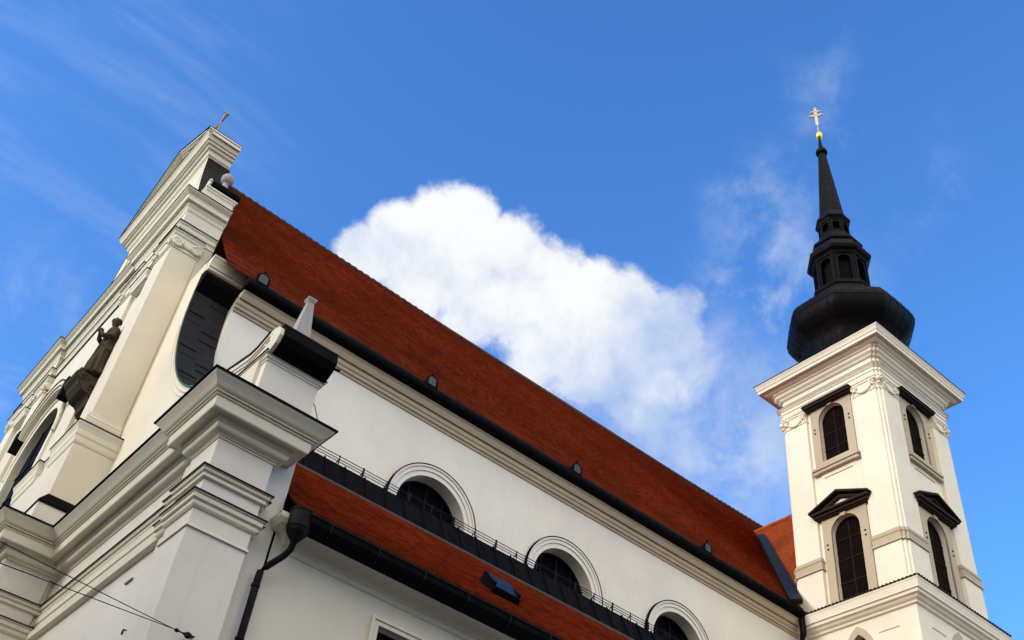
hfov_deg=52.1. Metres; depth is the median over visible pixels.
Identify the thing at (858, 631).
pointed window
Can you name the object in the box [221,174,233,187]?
ball finial
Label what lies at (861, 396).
bell tower
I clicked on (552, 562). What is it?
clerestory window
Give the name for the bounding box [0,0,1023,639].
sky
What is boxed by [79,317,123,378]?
statue
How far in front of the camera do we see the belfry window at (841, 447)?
50.15 m
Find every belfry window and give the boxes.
[801,384,860,478]
[897,386,943,482]
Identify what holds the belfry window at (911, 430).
in the bell tower
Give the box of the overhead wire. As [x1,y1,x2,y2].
[0,541,194,638]
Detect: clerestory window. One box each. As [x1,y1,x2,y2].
[386,462,475,536]
[524,536,602,605]
[644,600,708,639]
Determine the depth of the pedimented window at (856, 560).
46.04 m
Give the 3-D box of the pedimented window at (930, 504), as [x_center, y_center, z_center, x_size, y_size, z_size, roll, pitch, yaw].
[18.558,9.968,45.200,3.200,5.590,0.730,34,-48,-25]
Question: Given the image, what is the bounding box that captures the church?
[0,110,806,639]
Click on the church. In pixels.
(220, 448)
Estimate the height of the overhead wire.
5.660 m
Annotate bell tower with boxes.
[753,107,1011,639]
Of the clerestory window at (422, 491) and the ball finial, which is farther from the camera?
the ball finial
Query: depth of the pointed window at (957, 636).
42.37 m
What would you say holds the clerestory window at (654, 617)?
in the church
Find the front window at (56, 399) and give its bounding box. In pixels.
[0,376,70,505]
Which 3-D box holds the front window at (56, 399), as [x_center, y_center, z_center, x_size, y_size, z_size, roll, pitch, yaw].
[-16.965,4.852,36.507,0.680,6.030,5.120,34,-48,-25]
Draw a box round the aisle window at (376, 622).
[366,614,426,639]
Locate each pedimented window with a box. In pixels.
[808,488,878,603]
[913,490,964,603]
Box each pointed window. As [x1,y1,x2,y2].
[848,626,872,639]
[952,632,962,639]
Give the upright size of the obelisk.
2.480 m
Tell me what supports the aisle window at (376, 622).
in the church
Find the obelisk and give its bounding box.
[293,296,317,337]

